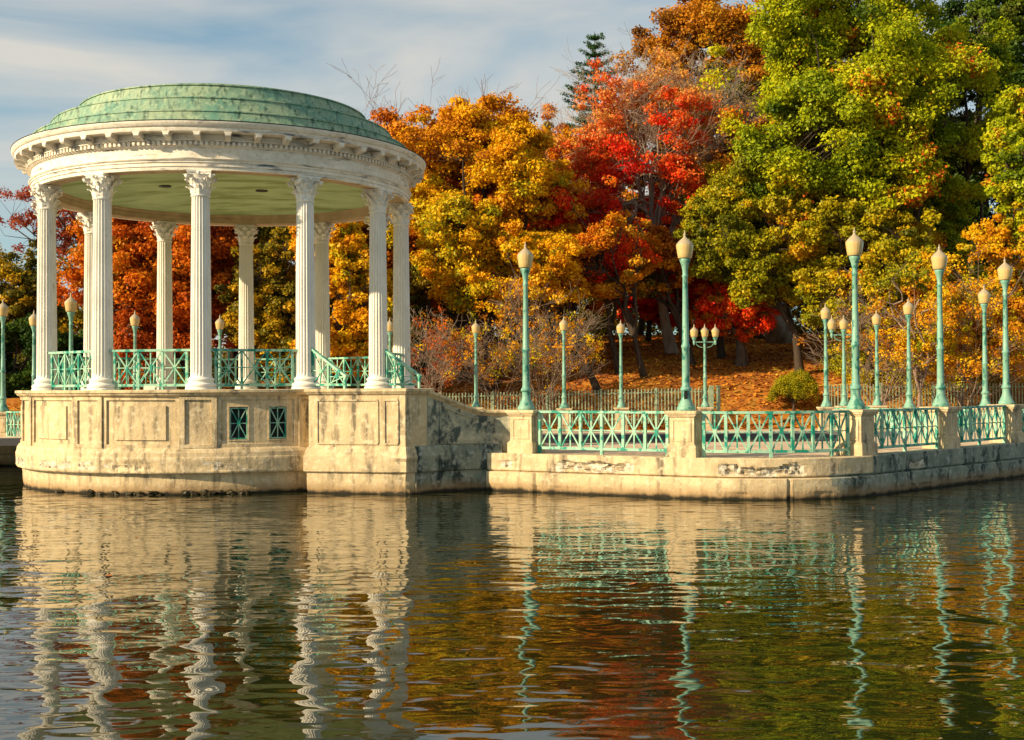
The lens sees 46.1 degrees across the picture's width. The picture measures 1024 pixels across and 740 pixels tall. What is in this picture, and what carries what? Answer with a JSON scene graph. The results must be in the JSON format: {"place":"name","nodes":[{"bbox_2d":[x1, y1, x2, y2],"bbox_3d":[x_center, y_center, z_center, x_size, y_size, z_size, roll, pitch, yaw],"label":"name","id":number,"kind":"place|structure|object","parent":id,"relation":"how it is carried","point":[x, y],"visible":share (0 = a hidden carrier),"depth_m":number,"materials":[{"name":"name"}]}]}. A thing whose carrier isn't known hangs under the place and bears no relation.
{"place":"outdoors","nodes":[
{"label":"outdoors","id":0,"kind":"place"},
{"bbox_2d":[29,311,36,384],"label":"lamp post","id":1,"kind":"object","parent":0,"point":[33,320],"visible":0.7,"depth_m":46.45,"materials":[{"name":"metal"}]},
{"bbox_2d":[64,294,77,389],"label":"lamp post","id":2,"kind":"object","parent":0,"point":[70,303],"visible":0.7,"depth_m":37.45,"materials":[{"name":"metal"}]},
{"bbox_2d":[130,312,139,389],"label":"lamp post","id":3,"kind":"object","parent":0,"point":[134,320],"visible":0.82,"depth_m":46.95,"materials":[{"name":"metal"}]},
{"bbox_2d":[215,316,224,388],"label":"lamp post","id":4,"kind":"object","parent":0,"point":[219,323],"visible":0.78,"depth_m":50.15,"materials":[{"name":"metal"}]},
{"bbox_2d":[387,318,392,351],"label":"lamp post","id":5,"kind":"object","parent":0,"point":[389,327],"visible":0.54,"depth_m":51.94,"materials":[{"name":"paint"}]},
{"bbox_2d":[0,0,998,354],"label":"sky","id":6,"kind":"structure","parent":0,"point":[56,55],"materials":[{"name":"blue"}]},
{"bbox_2d":[0,466,1023,739],"bbox_3d":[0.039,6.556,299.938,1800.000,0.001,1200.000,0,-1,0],"label":"water","id":7,"kind":"structure","parent":0,"point":[380,616],"depth_m":12.67,"materials":[{"name":"black liquid"}]},
{"bbox_2d":[0,446,16,465],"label":"quay wall","id":8,"kind":"structure","parent":7,"relation":"in","point":[7,456],"depth_m":38.13,"materials":[{"name":"stone"}]},
{"bbox_2d":[486,442,1023,499],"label":"quay wall","id":9,"kind":"structure","parent":7,"relation":"in","point":[779,478],"depth_m":26.45,"materials":[{"name":"stone"}]},
{"bbox_2d":[505,410,545,453],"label":"stone pier","id":10,"kind":"structure","parent":9,"relation":"on","point":[523,431],"depth_m":27.92,"materials":[{"name":"stone"}]},
{"bbox_2d":[517,242,534,409],"bbox_3d":[0.324,-1.041,28.217,0.410,3.950,0.410,0,-1,0],"label":"lamp post","id":11,"kind":"object","parent":10,"relation":"on","point":[525,255],"visible":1,"depth_m":28.14,"materials":[{"name":"metal"}]},
{"bbox_2d":[538,410,668,455],"bbox_3d":[2.025,1.416,27.145,3.221,0.992,0.085,-1,-1,29],"label":"quay railing","id":12,"kind":"object","parent":9,"relation":"on","point":[602,416],"visible":0.98,"depth_m":27.11,"materials":[{"name":"teal metal"}]},
{"bbox_2d":[664,410,707,457],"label":"stone pier","id":13,"kind":"structure","parent":9,"relation":"on","point":[685,433],"depth_m":26.03,"materials":[{"name":"stone"}]},
{"bbox_2d":[676,230,695,410],"bbox_3d":[3.794,-1.088,26.317,0.410,3.950,0.410,0,-1,0],"label":"lamp post","id":14,"kind":"object","parent":13,"relation":"on","point":[684,246],"visible":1,"depth_m":26.24,"materials":[{"name":"metal"}]},
{"bbox_2d":[702,410,849,457],"bbox_3d":[5.749,1.377,25.922,3.276,0.992,0.493,0,-1,-5],"label":"quay railing","id":15,"kind":"object","parent":9,"relation":"on","point":[831,450],"visible":1,"depth_m":25.80,"materials":[{"name":"teal metal"}]},
{"bbox_2d":[832,409,879,455],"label":"stone pier","id":16,"kind":"structure","parent":9,"relation":"on","point":[862,443],"depth_m":26.32,"materials":[{"name":"stone"}]},
{"bbox_2d":[845,227,865,408],"bbox_3d":[7.593,-1.146,26.618,0.418,4.029,0.418,0,-1,0],"label":"lamp post","id":17,"kind":"object","parent":16,"relation":"on","point":[854,242],"visible":1,"depth_m":26.54,"materials":[{"name":"metal"}]},
{"bbox_2d":[874,407,938,450],"bbox_3d":[9.076,1.383,27.809,3.086,0.992,0.085,0,-1,-43],"label":"quay railing","id":18,"kind":"object","parent":9,"relation":"on","point":[904,437],"visible":0.88,"depth_m":27.81,"materials":[{"name":"teal metal"}]},
{"bbox_2d":[919,406,962,448],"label":"stone pier","id":19,"kind":"structure","parent":9,"relation":"on","point":[949,438],"depth_m":28.92,"materials":[{"name":"stone"}]},
{"bbox_2d":[931,245,949,406],"bbox_3d":[10.394,-1.087,29.217,0.410,3.950,0.410,0,-1,0],"label":"lamp post","id":20,"kind":"object","parent":19,"relation":"on","point":[939,257],"visible":1,"depth_m":29.14,"materials":[{"name":"metal"}]},
{"bbox_2d":[957,405,1005,444],"bbox_3d":[11.829,1.404,30.462,3.083,0.992,0.085,0,-1,-45],"label":"quay railing","id":21,"kind":"object","parent":9,"relation":"on","point":[996,416],"visible":0.84,"depth_m":30.57,"materials":[{"name":"green metal"}]},
{"bbox_2d":[987,404,1023,442],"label":"stone pier","id":22,"kind":"structure","parent":9,"relation":"on","point":[1014,433],"depth_m":31.60,"materials":[{"name":"stone"}]},
{"bbox_2d":[997,257,1014,403],"bbox_3d":[13.094,-1.046,31.916,0.406,3.910,0.406,0,-1,0],"label":"lamp post","id":23,"kind":"object","parent":22,"relation":"on","point":[1004,270],"visible":1,"depth_m":31.84,"materials":[{"name":"metal"}]},
{"bbox_2d":[1022,408,1023,432],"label":"quay railing","id":24,"kind":"object","parent":9,"relation":"on","point":[1023,420],"visible":0.03,"depth_m":32.38,"materials":[{"name":"green metal"}]},
{"bbox_2d":[0,334,1023,457],"bbox_3d":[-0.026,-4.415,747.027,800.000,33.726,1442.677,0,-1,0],"label":"ground","id":25,"kind":"structure","parent":0,"point":[726,406],"depth_m":61.02,"materials":[{"name":"brown soil"}]},
{"bbox_2d":[0,412,12,436],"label":"back pier","id":26,"kind":"structure","parent":25,"relation":"on","point":[2,424],"depth_m":41.75,"materials":[{"name":"stone"}]},
{"bbox_2d":[0,300,8,411],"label":"lamp post","id":27,"kind":"object","parent":26,"relation":"on","point":[4,309],"visible":1,"depth_m":41.95,"materials":[{"name":"metal"}]},
{"bbox_2d":[6,411,21,436],"bbox_3d":[-16.416,1.894,40.279,1.768,1.018,0.085,-1,-1,36],"label":"back railing","id":28,"kind":"object","parent":25,"relation":"on","point":[14,424],"visible":0.38,"depth_m":40.52,"materials":[{"name":"green metal"}]},
{"bbox_2d":[0,238,67,357],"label":"oak tree","id":29,"kind":"object","parent":25,"relation":"on","point":[23,294],"visible":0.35,"depth_m":82.86,"materials":[{"name":"green plant"}]},
{"bbox_2d":[0,313,74,397],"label":"evergreen tree","id":30,"kind":"object","parent":25,"relation":"on","point":[20,329],"visible":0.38,"depth_m":65.73,"materials":[{"name":"green plant"}]},
{"bbox_2d":[57,328,125,377],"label":"evergreen tree","id":31,"kind":"object","parent":25,"relation":"on","point":[78,342],"visible":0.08,"depth_m":73.85,"materials":[{"name":"green plant"}]},
{"bbox_2d":[0,185,189,377],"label":"oak tree","id":32,"kind":"object","parent":25,"relation":"on","point":[61,222],"visible":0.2,"depth_m":65.31,"materials":[{"name":"red plant"}]},
{"bbox_2d":[56,215,261,389],"bbox_3d":[-18.829,-5.102,63.831,12.762,13.920,8.124,0,-1,0],"label":"oak tree","id":33,"kind":"object","parent":25,"relation":"on","point":[134,281],"visible":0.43,"depth_m":61.95,"materials":[{"name":"orange plant"}]},
{"bbox_2d":[10,83,432,494],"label":"bandstand","id":34,"kind":"structure","parent":25,"relation":"on","point":[202,158],"depth_m":28.15,"materials":[{"name":"stone"}]},
{"bbox_2d":[229,407,247,438],"bbox_3d":[-6.277,1.223,27.620,0.500,0.780,0.117,0,-1,-16],"label":"window","id":35,"kind":"structure","parent":34,"relation":"in","point":[238,416],"depth_m":27.62,"materials":[{"name":"green paint"}]},
{"bbox_2d":[269,407,285,438],"bbox_3d":[-5.452,1.223,27.941,0.500,0.780,0.117,0,-1,-26],"label":"window","id":36,"kind":"structure","parent":34,"relation":"in","point":[277,415],"depth_m":27.95,"materials":[{"name":"green paint"}]},
{"bbox_2d":[8,345,439,389],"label":"undergrowth","id":37,"kind":"object","parent":25,"relation":"on","point":[20,358],"visible":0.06,"depth_m":68.24,"materials":[{"name":"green plant"}]},
{"bbox_2d":[226,226,270,378],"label":"oak tree","id":38,"kind":"object","parent":25,"relation":"on","point":[233,353],"depth_m":73.73,"materials":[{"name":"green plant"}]},
{"bbox_2d":[212,244,295,348],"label":"oak tree","id":39,"kind":"object","parent":25,"relation":"on","point":[214,343],"depth_m":72.47,"materials":[{"name":"orange plant"}]},
{"bbox_2d":[213,226,347,388],"bbox_3d":[-11.652,-3.503,61.894,7.181,11.181,5.036,0,-1,0],"label":"oak tree","id":40,"kind":"object","parent":25,"relation":"on","point":[274,287],"visible":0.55,"depth_m":60.77,"materials":[{"name":"yellow plant"}]},
{"bbox_2d":[287,221,410,383],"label":"oak tree","id":41,"kind":"object","parent":25,"relation":"on","point":[348,260],"visible":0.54,"depth_m":58.78,"materials":[{"name":"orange plant"}]},
{"bbox_2d":[286,60,468,276],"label":"bare tree","id":42,"kind":"object","parent":25,"relation":"on","point":[383,97],"visible":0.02,"depth_m":80.51,"materials":[{"name":"brown plant"}]},
{"bbox_2d":[0,433,837,445],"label":"path","id":43,"kind":"structure","parent":25,"relation":"on","point":[9,441],"depth_m":35.84,"materials":[{"name":"concrete"}]},
{"bbox_2d":[357,306,487,395],"bbox_3d":[-3.828,-0.197,56.903,5.319,6.052,7.610,0,-1,-44],"label":"bare shrub","id":44,"kind":"object","parent":25,"relation":"on","point":[438,341],"visible":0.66,"depth_m":56.61,"materials":[{"name":"brown plant"}]},
{"bbox_2d":[355,102,514,376],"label":"oak tree","id":45,"kind":"object","parent":25,"relation":"on","point":[394,125],"visible":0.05,"depth_m":75.07,"materials":[{"name":"orange plant"}]},
{"bbox_2d":[409,263,481,381],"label":"oak tree","id":46,"kind":"object","parent":25,"relation":"on","point":[419,287],"visible":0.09,"depth_m":68.14,"materials":[{"name":"orange plant"}]},
{"bbox_2d":[415,391,509,493],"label":"curved stair wall","id":47,"kind":"structure","parent":25,"relation":"on","point":[463,440],"depth_m":27.97,"materials":[{"name":"stone"}]},
{"bbox_2d":[368,90,595,390],"bbox_3d":[-1.592,-7.035,63.524,12.488,16.540,8.649,0,-1,0],"label":"oak tree","id":48,"kind":"object","parent":25,"relation":"on","point":[500,152],"visible":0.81,"depth_m":62.18,"materials":[{"name":"orange plant"}]},
{"bbox_2d":[413,61,559,364],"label":"bare tree","id":49,"kind":"object","parent":25,"relation":"on","point":[492,117],"visible":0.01,"depth_m":79.27,"materials":[{"name":"brown plant"}]},
{"bbox_2d":[415,310,581,409],"bbox_3d":[-0.580,-0.148,57.480,8.104,5.802,7.072,0,-1,0],"label":"bare shrub","id":50,"kind":"object","parent":25,"relation":"on","point":[510,357],"visible":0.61,"depth_m":57.75,"materials":[{"name":"brown plant"}]},
{"bbox_2d":[0,211,996,368],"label":"distant woods","id":51,"kind":"object","parent":25,"relation":"on","point":[78,320],"visible":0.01,"depth_m":106.78,"materials":[{"name":"brown plant"}]},
{"bbox_2d":[8,332,1023,430],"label":"fallen leaves","id":52,"kind":"object","parent":25,"relation":"on","point":[657,336],"visible":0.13,"depth_m":65.12,"materials":[{"name":"orange plant"}]},
{"bbox_2d":[430,271,611,428],"bbox_3d":[0.617,-1.002,57.377,8.629,7.618,8.107,0,-1,0],"label":"bare shrub","id":53,"kind":"object","parent":25,"relation":"on","point":[571,340],"visible":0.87,"depth_m":56.24,"materials":[{"name":"brown plant"}]},
{"bbox_2d":[494,304,561,369],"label":"oak tree","id":54,"kind":"object","parent":25,"relation":"on","point":[515,326],"visible":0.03,"depth_m":71.71,"materials":[{"name":"orange plant"}]},
{"bbox_2d":[459,219,603,394],"bbox_3d":[1.034,-3.031,60.817,7.275,8.979,5.180,0,-1,0],"label":"oak tree","id":55,"kind":"object","parent":25,"relation":"on","point":[550,253],"visible":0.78,"depth_m":59.97,"materials":[{"name":"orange plant"}]},
{"bbox_2d":[556,408,571,432],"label":"back pier","id":56,"kind":"structure","parent":25,"relation":"on","point":[566,417],"depth_m":51.22,"materials":[{"name":"stone"}]},
{"bbox_2d":[559,316,568,407],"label":"lamp post","id":57,"kind":"object","parent":56,"relation":"on","point":[563,324],"visible":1,"depth_m":51.44,"materials":[{"name":"metal"}]},
{"bbox_2d":[511,121,632,358],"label":"oak tree","id":58,"kind":"object","parent":25,"relation":"on","point":[552,154],"visible":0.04,"depth_m":70.55,"materials":[{"name":"orange plant"}]},
{"bbox_2d":[439,387,709,425],"bbox_3d":[2.930,1.808,56.980,13.037,1.980,0.100,0,-1,9],"label":"picket fence","id":59,"kind":"object","parent":25,"relation":"on","point":[492,395],"visible":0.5,"depth_m":56.81,"materials":[{"name":"paint"}]},
{"bbox_2d":[540,101,642,349],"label":"oak tree","id":60,"kind":"object","parent":25,"relation":"on","point":[597,305],"visible":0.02,"depth_m":79.89,"materials":[{"name":"orange plant"}]},
{"bbox_2d":[560,31,623,325],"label":"spruce tree","id":61,"kind":"object","parent":25,"relation":"on","point":[593,48],"visible":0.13,"depth_m":96.04,"materials":[{"name":"green plant"}]},
{"bbox_2d":[526,174,662,374],"bbox_3d":[4.162,-4.957,63.992,7.634,10.855,5.142,0,-1,0],"label":"red maple","id":62,"kind":"object","parent":25,"relation":"on","point":[620,257],"visible":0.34,"depth_m":63.38,"materials":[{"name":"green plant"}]},
{"bbox_2d":[564,211,649,377],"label":"oak tree","id":63,"kind":"object","parent":25,"relation":"on","point":[592,239],"visible":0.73,"depth_m":62.02,"materials":[{"name":"orange plant"}]},
{"bbox_2d":[614,407,628,429],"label":"back pier","id":64,"kind":"structure","parent":25,"relation":"on","point":[618,426],"depth_m":53.72,"materials":[{"name":"stone"}]},
{"bbox_2d":[616,320,625,407],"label":"lamp post","id":65,"kind":"object","parent":64,"relation":"on","point":[620,327],"visible":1,"depth_m":53.93,"materials":[{"name":"metal"}]},
{"bbox_2d":[524,23,769,353],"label":"red maple","id":66,"kind":"object","parent":25,"relation":"on","point":[683,172],"visible":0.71,"depth_m":68.57,"materials":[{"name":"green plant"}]},
{"bbox_2d":[606,223,699,365],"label":"oak tree","id":67,"kind":"object","parent":25,"relation":"on","point":[650,282],"visible":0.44,"depth_m":65.36,"materials":[{"name":"orange plant"}]},
{"bbox_2d":[600,225,712,341],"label":"red maple","id":68,"kind":"object","parent":25,"relation":"on","point":[649,313],"visible":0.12,"depth_m":75.79,"materials":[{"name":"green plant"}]},
{"bbox_2d":[614,106,703,334],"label":"tree","id":69,"kind":"object","parent":25,"relation":"on","point":[641,326],"visible":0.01,"depth_m":85.84,"materials":[{"name":"brown plant"}]},
{"bbox_2d":[609,0,773,333],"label":"oak tree","id":70,"kind":"object","parent":25,"relation":"on","point":[700,22],"visible":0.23,"depth_m":89.24,"materials":[{"name":"brown plant"}]},
{"bbox_2d":[697,407,713,429],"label":"back pier","id":71,"kind":"structure","parent":25,"relation":"on","point":[708,426],"depth_m":53.70,"materials":[{"name":"stone"}]},
{"bbox_2d":[690,324,718,406],"bbox_3d":[8.662,-0.206,54.007,1.326,3.739,0.410,0,-1,-3],"label":"triple lamp post","id":72,"kind":"object","parent":71,"relation":"on","point":[704,335],"visible":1,"depth_m":53.94,"materials":[{"name":"metal"}]},
{"bbox_2d":[709,385,720,429],"bbox_3d":[9.196,1.734,54.480,0.494,2.065,0.200,0,-1,0],"label":"gate post pair","id":73,"kind":"object","parent":25,"relation":"on","point":[717,407],"visible":0.79,"depth_m":54.41,"materials":[{"name":"paint"}]},
{"bbox_2d":[410,262,1022,365],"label":"undergrowth","id":74,"kind":"object","parent":25,"relation":"on","point":[604,329],"visible":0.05,"depth_m":92.35,"materials":[{"name":"brown plant"}]},
{"bbox_2d":[678,160,778,358],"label":"maple tree","id":75,"kind":"object","parent":25,"relation":"on","point":[757,225],"visible":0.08,"depth_m":67.94,"materials":[{"name":"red plant"}]},
{"bbox_2d":[682,59,783,338],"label":"oak tree","id":76,"kind":"object","parent":25,"relation":"on","point":[751,71],"visible":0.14,"depth_m":76.81,"materials":[{"name":"brown plant"}]},
{"bbox_2d":[688,282,782,366],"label":"red maple","id":77,"kind":"object","parent":25,"relation":"on","point":[720,310],"visible":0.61,"depth_m":65.09,"materials":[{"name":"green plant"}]},
{"bbox_2d":[672,155,846,371],"bbox_3d":[13.200,-5.575,63.833,9.219,12.065,6.236,0,-1,0],"label":"maple tree","id":78,"kind":"object","parent":25,"relation":"on","point":[727,242],"visible":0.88,"depth_m":62.61,"materials":[{"name":"green plant"}]},
{"bbox_2d":[764,302,794,343],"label":"boulder","id":79,"kind":"object","parent":25,"relation":"on","point":[780,333],"visible":0.35,"depth_m":73.36,"materials":[{"name":"grey stone"}]},
{"bbox_2d":[765,369,821,410],"bbox_3d":[13.805,1.099,58.998,2.703,2.460,2.779,0,-1,0],"label":"weeping shrub","id":80,"kind":"object","parent":25,"relation":"on","point":[793,387],"visible":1,"depth_m":58.32,"materials":[{"name":"green plant"}]},
{"bbox_2d":[816,407,836,430],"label":"back pier","id":81,"kind":"structure","parent":25,"relation":"on","point":[825,416],"depth_m":45.45,"materials":[{"name":"stone"}]},
{"bbox_2d":[820,303,831,406],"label":"lamp post","id":82,"kind":"object","parent":81,"relation":"on","point":[825,311],"visible":1,"depth_m":45.63,"materials":[{"name":"metal"}]},
{"bbox_2d":[725,55,953,334],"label":"maple tree","id":83,"kind":"object","parent":25,"relation":"on","point":[844,242],"visible":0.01,"depth_m":83.72,"materials":[{"name":"green plant"}]},
{"bbox_2d":[697,0,1018,380],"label":"maple tree","id":84,"kind":"object","parent":25,"relation":"on","point":[884,111],"visible":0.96,"depth_m":60.84,"materials":[{"name":"green plant"}]},
{"bbox_2d":[833,408,900,431],"bbox_3d":[13.071,1.915,44.327,0.085,1.018,2.922,0,-1,-40],"label":"back railing","id":85,"kind":"object","parent":25,"relation":"on","point":[874,416],"visible":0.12,"depth_m":43.72,"materials":[{"name":"green metal"}]},
{"bbox_2d":[868,405,886,430],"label":"back pier","id":86,"kind":"structure","parent":25,"relation":"on","point":[882,406],"depth_m":49.19,"materials":[{"name":"stone"}]},
{"bbox_2d":[872,310,882,405],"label":"lamp post","id":87,"kind":"object","parent":86,"relation":"on","point":[876,319],"visible":1,"depth_m":49.43,"materials":[{"name":"metal"}]},
{"bbox_2d":[786,184,969,385],"bbox_3d":[18.668,-4.457,61.618,9.256,10.898,6.873,0,-1,0],"label":"maple tree","id":88,"kind":"object","parent":25,"relation":"on","point":[817,290],"visible":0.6,"depth_m":60.61,"materials":[{"name":"yellow plant"}]},
{"bbox_2d":[794,270,980,405],"bbox_3d":[17.296,-1.284,55.745,8.993,7.956,8.276,0,-1,0],"label":"bare shrub","id":89,"kind":"object","parent":25,"relation":"on","point":[884,400],"visible":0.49,"depth_m":55.89,"materials":[{"name":"brown plant"}]},
{"bbox_2d":[901,410,919,430],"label":"back pier","id":90,"kind":"structure","parent":25,"relation":"on","point":[907,422],"depth_m":42.75,"materials":[{"name":"stone"}]},
{"bbox_2d":[903,298,914,407],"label":"lamp post","id":91,"kind":"object","parent":90,"relation":"on","point":[908,307],"visible":1,"depth_m":42.94,"materials":[{"name":"metal"}]},
{"bbox_2d":[864,250,972,428],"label":"oak tree","id":92,"kind":"object","parent":25,"relation":"on","point":[899,276],"visible":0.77,"depth_m":53.93,"materials":[{"name":"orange plant"}]},
{"bbox_2d":[814,331,1023,401],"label":"undergrowth","id":93,"kind":"object","parent":25,"relation":"on","point":[832,362],"visible":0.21,"depth_m":61.44,"materials":[{"name":"brown plant"}]},
{"bbox_2d":[847,158,991,302],"bbox_3d":[22.407,-5.888,65.827,8.058,11.447,5.292,0,-1,0],"label":"maple tree","id":94,"kind":"object","parent":25,"relation":"on","point":[954,222],"visible":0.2,"depth_m":64.42,"materials":[{"name":"green plant"}]},
{"bbox_2d":[828,382,1023,419],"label":"picket fence","id":95,"kind":"object","parent":25,"relation":"on","point":[933,392],"visible":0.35,"depth_m":57.97,"materials":[{"name":"paint"}]},
{"bbox_2d":[846,240,1023,417],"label":"bare shrub","id":96,"kind":"object","parent":25,"relation":"on","point":[977,313],"visible":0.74,"depth_m":53.53,"materials":[{"name":"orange plant"}]},
{"bbox_2d":[913,409,975,431],"bbox_3d":[14.675,1.816,40.728,0.085,1.018,3.999,0,-1,-12],"label":"back railing","id":97,"kind":"object","parent":25,"relation":"on","point":[958,422],"visible":0.07,"depth_m":39.63,"materials":[{"name":"green paint"}]},
{"bbox_2d":[900,200,1023,423],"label":"oak tree","id":98,"kind":"object","parent":25,"relation":"on","point":[998,237],"visible":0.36,"depth_m":57.66,"materials":[{"name":"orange plant"}]},
{"bbox_2d":[913,14,1023,264],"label":"maple tree","id":99,"kind":"object","parent":25,"relation":"on","point":[999,45],"visible":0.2,"depth_m":67.09,"materials":[{"name":"green plant"}]},
{"bbox_2d":[914,0,1023,295],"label":"maple tree","id":100,"kind":"object","parent":25,"relation":"on","point":[982,12],"visible":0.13,"depth_m":78.25,"materials":[{"name":"green plant"}]},
{"bbox_2d":[972,408,990,432],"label":"back pier","id":101,"kind":"structure","parent":25,"relation":"on","point":[982,416],"depth_m":38.26,"materials":[{"name":"stone"}]},
{"bbox_2d":[978,286,990,405],"bbox_3d":[15.133,-0.776,38.513,0.410,3.950,0.410,0,-1,0],"label":"lamp post","id":102,"kind":"object","parent":101,"relation":"on","point":[984,294],"visible":0.95,"depth_m":38.44,"materials":[{"name":"metal"}]},
{"bbox_2d":[979,84,1023,288],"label":"maple tree","id":103,"kind":"object","parent":25,"relation":"on","point":[1006,187],"visible":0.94,"depth_m":57.98,"materials":[{"name":"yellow plant"}]},
{"bbox_3d":[-1.602,2.354,53.973,0.640,1.360,0.640,0,-1,0],"label":"back pier","id":104,"kind":"object","parent":25,"relation":"on","visible":0},
{"bbox_2d":[472,320,480,406],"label":"lamp post","id":105,"kind":"object","parent":104,"relation":"on","point":[475,328],"visible":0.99,"depth_m":53.94,"materials":[{"name":"metal"}]},
{"bbox_2d":[827,315,859,405],"bbox_3d":[13.659,-0.398,49.509,1.326,3.739,0.410,0,-1,4],"label":"triple lamp post","id":106,"kind":"object","parent":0,"point":[843,324],"visible":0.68,"depth_m":49.44,"materials":[{"name":"metal"}]}
]}

